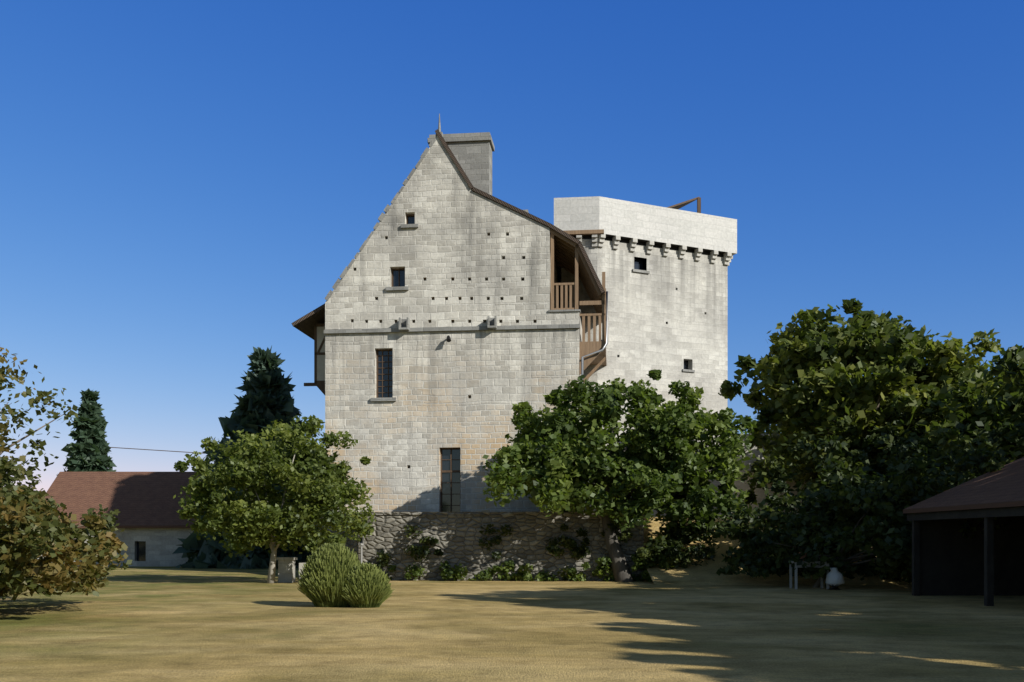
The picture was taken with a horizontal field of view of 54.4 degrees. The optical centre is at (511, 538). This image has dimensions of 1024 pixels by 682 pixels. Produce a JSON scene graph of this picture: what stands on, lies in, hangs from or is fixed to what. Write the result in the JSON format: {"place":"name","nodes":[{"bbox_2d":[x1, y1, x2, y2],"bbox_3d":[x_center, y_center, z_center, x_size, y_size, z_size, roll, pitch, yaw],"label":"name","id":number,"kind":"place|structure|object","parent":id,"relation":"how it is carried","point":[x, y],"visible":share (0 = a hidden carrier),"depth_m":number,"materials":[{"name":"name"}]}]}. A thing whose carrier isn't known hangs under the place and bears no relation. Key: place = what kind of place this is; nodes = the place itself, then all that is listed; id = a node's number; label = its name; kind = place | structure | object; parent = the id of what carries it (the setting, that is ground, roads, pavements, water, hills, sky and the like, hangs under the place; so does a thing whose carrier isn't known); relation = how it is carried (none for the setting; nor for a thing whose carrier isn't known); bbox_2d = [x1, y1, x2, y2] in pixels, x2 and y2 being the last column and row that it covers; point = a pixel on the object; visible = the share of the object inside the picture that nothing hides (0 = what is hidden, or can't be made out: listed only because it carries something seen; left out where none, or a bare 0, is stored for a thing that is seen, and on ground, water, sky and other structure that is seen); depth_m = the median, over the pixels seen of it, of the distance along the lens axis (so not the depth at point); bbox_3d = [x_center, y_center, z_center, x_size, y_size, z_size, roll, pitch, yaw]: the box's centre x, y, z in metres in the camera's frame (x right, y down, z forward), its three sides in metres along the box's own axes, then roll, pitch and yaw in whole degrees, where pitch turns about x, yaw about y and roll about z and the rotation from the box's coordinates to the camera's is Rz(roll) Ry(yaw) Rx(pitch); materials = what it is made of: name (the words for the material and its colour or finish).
{"place":"outdoors","nodes":[
{"label":"outdoors","id":0,"kind":"place"},
{"bbox_2d":[111,447,204,453],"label":"power line","id":1,"kind":"object","parent":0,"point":[155,450],"visible":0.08,"depth_m":75.89,"materials":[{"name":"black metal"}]},
{"bbox_2d":[276,557,305,582],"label":"stone pier","id":2,"kind":"structure","parent":0,"point":[286,569],"depth_m":31.70,"materials":[{"name":"grey stone"}]},
{"bbox_2d":[0,566,1023,681],"bbox_3d":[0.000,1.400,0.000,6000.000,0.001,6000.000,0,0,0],"label":"ground","id":3,"kind":"structure","parent":0,"point":[152,624],"depth_m":14.69,"materials":[{"name":"green plant"}]},
{"bbox_2d":[0,347,77,487],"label":"tree","id":4,"kind":"object","parent":3,"relation":"on","point":[22,414],"visible":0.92,"depth_m":24.35,"materials":[{"name":"green plant"}]},
{"bbox_2d":[0,455,131,600],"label":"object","id":5,"kind":"object","parent":3,"relation":"on","point":[33,527],"visible":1,"depth_m":17.97,"materials":[{"name":"green plant"}]},
{"bbox_2d":[61,388,116,471],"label":"spruce tree","id":6,"kind":"object","parent":3,"relation":"on","point":[88,450],"visible":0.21,"depth_m":69.25,"materials":[{"name":"green plant"}]},
{"bbox_2d":[38,528,193,565],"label":"barn walls","id":7,"kind":"structure","parent":3,"relation":"on","point":[152,546],"depth_m":50.00,"materials":[{"name":"white paint"}]},
{"bbox_2d":[45,472,204,527],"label":"barn roof","id":8,"kind":"structure","parent":7,"relation":"on","point":[141,499],"depth_m":51.70,"materials":[{"name":"brown tile"}]},
{"bbox_2d":[172,346,321,568],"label":"cedar tree","id":9,"kind":"object","parent":3,"relation":"on","point":[266,399],"visible":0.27,"depth_m":48.47,"materials":[{"name":"green plant"}]},
{"bbox_2d":[173,414,375,582],"bbox_3d":[-7.399,-1.202,31.229,6.442,5.534,5.068,0,0,0],"label":"tree","id":10,"kind":"object","parent":3,"relation":"on","point":[315,478],"visible":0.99,"depth_m":30.25,"materials":[{"name":"green plant"}]},
{"bbox_2d":[295,542,394,607],"bbox_3d":[-3.439,0.734,20.556,2.072,1.331,1.539,0,0,0],"label":"rosemary shrub","id":11,"kind":"object","parent":3,"relation":"on","point":[332,574],"visible":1,"depth_m":20.13,"materials":[{"name":"green plant"}]},
{"bbox_2d":[359,535,363,562],"bbox_3d":[-4.930,0.620,32.600,0.203,1.560,0.203,0,0,23],"label":"stone post","id":12,"kind":"object","parent":3,"relation":"on","point":[361,542],"visible":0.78,"depth_m":32.57,"materials":[{"name":"grey stone"}]},
{"bbox_2d":[316,514,643,580],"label":"terrace retaining wall","id":13,"kind":"structure","parent":3,"relation":"on","point":[458,537],"depth_m":33.15,"materials":[{"name":"stone"}]},
{"bbox_2d":[321,512,641,516],"bbox_3d":[-1.662,-0.845,35.235,12.558,0.090,4.481,0,0,6],"label":"terrace coping","id":14,"kind":"object","parent":13,"relation":"on","point":[462,513],"visible":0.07,"depth_m":33.14,"materials":[{"name":"stone"}]},
{"bbox_2d":[367,518,632,580],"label":"climbing plants","id":15,"kind":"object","parent":3,"relation":"on","point":[423,550],"visible":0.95,"depth_m":32.89,"materials":[{"name":"green plant"}]},
{"bbox_2d":[386,547,679,581],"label":"weeds","id":16,"kind":"object","parent":3,"relation":"on","point":[459,572],"visible":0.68,"depth_m":32.71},
{"bbox_2d":[554,259,581,421],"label":"house walls","id":17,"kind":"structure","parent":3,"relation":"on","point":[556,278],"depth_m":40.15,"materials":[{"name":"beige stone"}]},
{"bbox_2d":[304,323,324,394],"bbox_3d":[-7.438,-6.835,39.854,1.277,3.070,2.224,0,0,6],"label":"timber frame","id":18,"kind":"object","parent":17,"relation":"attached to","point":[320,385],"visible":0.55,"depth_m":38.76,"materials":[{"name":"brown wood"}]},
{"bbox_2d":[317,327,324,380],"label":"breteche panels","id":19,"kind":"object","parent":18,"relation":"attached to","point":[320,361],"visible":0.27,"depth_m":38.75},
{"bbox_2d":[291,129,605,339],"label":"house roof","id":20,"kind":"structure","parent":17,"relation":"on","point":[304,324],"depth_m":36.87,"materials":[{"name":"brown wood"}]},
{"bbox_2d":[325,136,579,512],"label":"gable wall","id":21,"kind":"structure","parent":17,"relation":"attached to","point":[463,254],"depth_m":37.04,"materials":[{"name":"beige stone"}]},
{"bbox_2d":[324,138,435,300],"bbox_3d":[-4.910,-11.936,37.551,4.258,5.967,0.653,0,0,6],"label":"roof edge","id":22,"kind":"object","parent":21,"relation":"on","point":[380,218],"visible":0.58,"depth_m":37.24,"materials":[{"name":"grey stone"}]},
{"bbox_2d":[399,317,409,330],"bbox_3d":[-4.003,-7.969,37.010,0.358,0.444,0.340,0,0,6],"label":"stone spout","id":23,"kind":"object","parent":21,"relation":"attached to","point":[404,324],"visible":1,"depth_m":36.90,"materials":[{"name":"grey stone"}]},
{"bbox_2d":[376,214,459,511],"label":"gable window frames","id":24,"kind":"structure","parent":21,"relation":"in","point":[450,471],"depth_m":37.41,"materials":[{"name":"brown wood"}]},
{"bbox_2d":[378,216,459,511],"bbox_3d":[-3.494,-6.505,37.439,3.285,11.410,0.020,0,0,6],"label":"gable window glass","id":25,"kind":"object","parent":24,"relation":"in","point":[446,477],"visible":0.64,"depth_m":37.33,"materials":[{"name":"black glass"}]},
{"bbox_2d":[436,113,442,136],"bbox_3d":[-2.722,-15.475,37.348,0.240,0.950,0.240,0,0,6],"label":"roof finial","id":26,"kind":"object","parent":21,"relation":"on","point":[439,127],"visible":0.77,"depth_m":37.31,"materials":[{"name":"grey metal"}]},
{"bbox_2d":[324,224,580,401],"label":"stone ledges","id":27,"kind":"object","parent":21,"relation":"attached to","point":[465,328],"depth_m":36.96,"materials":[{"name":"grey stone"}]},
{"bbox_2d":[487,316,496,328],"bbox_3d":[-0.724,-7.954,36.665,0.318,0.423,0.340,0,0,6],"label":"stone spout","id":28,"kind":"object","parent":21,"relation":"attached to","point":[491,323],"visible":1,"depth_m":36.61,"materials":[{"name":"grey stone"}]},
{"bbox_2d":[428,132,494,194],"bbox_3d":[-1.942,-12.730,38.246,2.427,5.260,1.150,0,0,6],"label":"chimney","id":29,"kind":"object","parent":17,"relation":"on","point":[472,152],"visible":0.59,"depth_m":37.71,"materials":[{"name":"stone"}]},
{"bbox_2d":[551,229,606,380],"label":"wooden balcony","id":30,"kind":"structure","parent":17,"relation":"attached to","point":[598,360],"depth_m":36.62,"materials":[{"name":"brown wood"}]},
{"bbox_2d":[550,228,601,320],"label":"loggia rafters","id":31,"kind":"object","parent":30,"relation":"attached to","point":[564,252],"visible":0.38,"depth_m":38.41,"materials":[{"name":"brown wood"}]},
{"bbox_2d":[581,291,607,382],"bbox_3d":[3.021,-4.925,36.434,1.001,8.250,0.125,0,0,1],"label":"downpipe","id":32,"kind":"object","parent":17,"relation":"attached to","point":[582,360],"visible":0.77,"depth_m":36.42,"materials":[{"name":"silver metal"}]},
{"bbox_2d":[482,369,756,581],"bbox_3d":[3.600,-1.940,33.035,9.215,7.196,7.788,0,0,0],"label":"tree","id":33,"kind":"object","parent":3,"relation":"on","point":[649,463],"visible":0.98,"depth_m":31.72,"materials":[{"name":"green plant"}]},
{"bbox_2d":[554,196,736,517],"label":"tower shaft","id":34,"kind":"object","parent":3,"relation":"on","point":[665,269],"visible":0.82,"depth_m":42.22,"materials":[{"name":"stone"}]},
{"bbox_2d":[636,499,720,570],"bbox_3d":[5.532,-0.026,32.674,3.178,2.942,2.558,0,0,0],"label":"terrace bush","id":35,"kind":"object","parent":3,"relation":"on","point":[676,538],"visible":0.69,"depth_m":32.17,"materials":[{"name":"green plant"}]},
{"bbox_2d":[729,434,811,517],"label":"annex wall","id":36,"kind":"structure","parent":3,"relation":"on","point":[759,492],"depth_m":46.50,"materials":[{"name":"stone"}]},
{"bbox_2d":[789,552,843,589],"bbox_3d":[8.449,0.895,27.585,1.298,1.031,1.070,0,0,0],"label":"garden table","id":37,"kind":"object","parent":3,"relation":"on","point":[834,578],"visible":0.68,"depth_m":27.48,"materials":[{"name":"grey paint"}]},
{"bbox_2d":[712,298,1016,550],"bbox_3d":[12.856,-3.725,36.465,10.087,9.594,8.765,0,0,-21],"label":"tree","id":38,"kind":"object","parent":3,"relation":"on","point":[884,354],"visible":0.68,"depth_m":34.53,"materials":[{"name":"green plant"}]},
{"bbox_2d":[715,426,1021,587],"bbox_3d":[10.072,-0.685,27.259,9.857,4.579,5.330,0,0,29],"label":"shrub","id":39,"kind":"object","parent":3,"relation":"on","point":[888,544],"visible":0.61,"depth_m":27.12,"materials":[{"name":"green plant"}]},
{"bbox_2d":[718,401,1023,583],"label":"hedge understorey","id":40,"kind":"object","parent":3,"relation":"on","point":[849,470],"visible":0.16,"depth_m":32.19,"materials":[{"name":"green plant"}]},
{"bbox_2d":[749,347,1023,489],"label":"tree","id":41,"kind":"object","parent":3,"relation":"on","point":[813,475],"visible":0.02,"depth_m":45.78,"materials":[{"name":"plant"}]},
{"bbox_2d":[895,344,1023,464],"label":"tree","id":42,"kind":"object","parent":3,"relation":"on","point":[1005,400],"visible":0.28,"depth_m":30.69,"materials":[{"name":"green plant"}]},
{"bbox_2d":[907,506,1023,605],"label":"shed frame","id":43,"kind":"object","parent":3,"relation":"on","point":[988,515],"visible":1,"depth_m":20.75,"materials":[{"name":"brown wood"}]},
{"bbox_2d":[903,457,1023,513],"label":"shed roof","id":44,"kind":"structure","parent":43,"relation":"on","point":[1003,487],"depth_m":22.42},
{"bbox_2d":[920,516,1023,594],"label":"shed wall","id":45,"kind":"structure","parent":3,"relation":"on","point":[951,560],"depth_m":24.50,"materials":[{"name":"brown wood"}]},
{"bbox_2d":[989,350,1023,448],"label":"tree","id":46,"kind":"object","parent":3,"relation":"on","point":[1012,368],"visible":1,"depth_m":22.75,"materials":[{"name":"green plant"}]},
{"bbox_2d":[0,0,1023,491],"label":"sky","id":47,"kind":"structure","parent":0,"point":[183,183],"materials":[{"name":"blue"}]},
{"bbox_2d":[644,517,908,584],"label":"bank","id":48,"kind":"structure","parent":0,"point":[703,574],"depth_m":31.03,"materials":[{"name":"green plant"}]}
]}

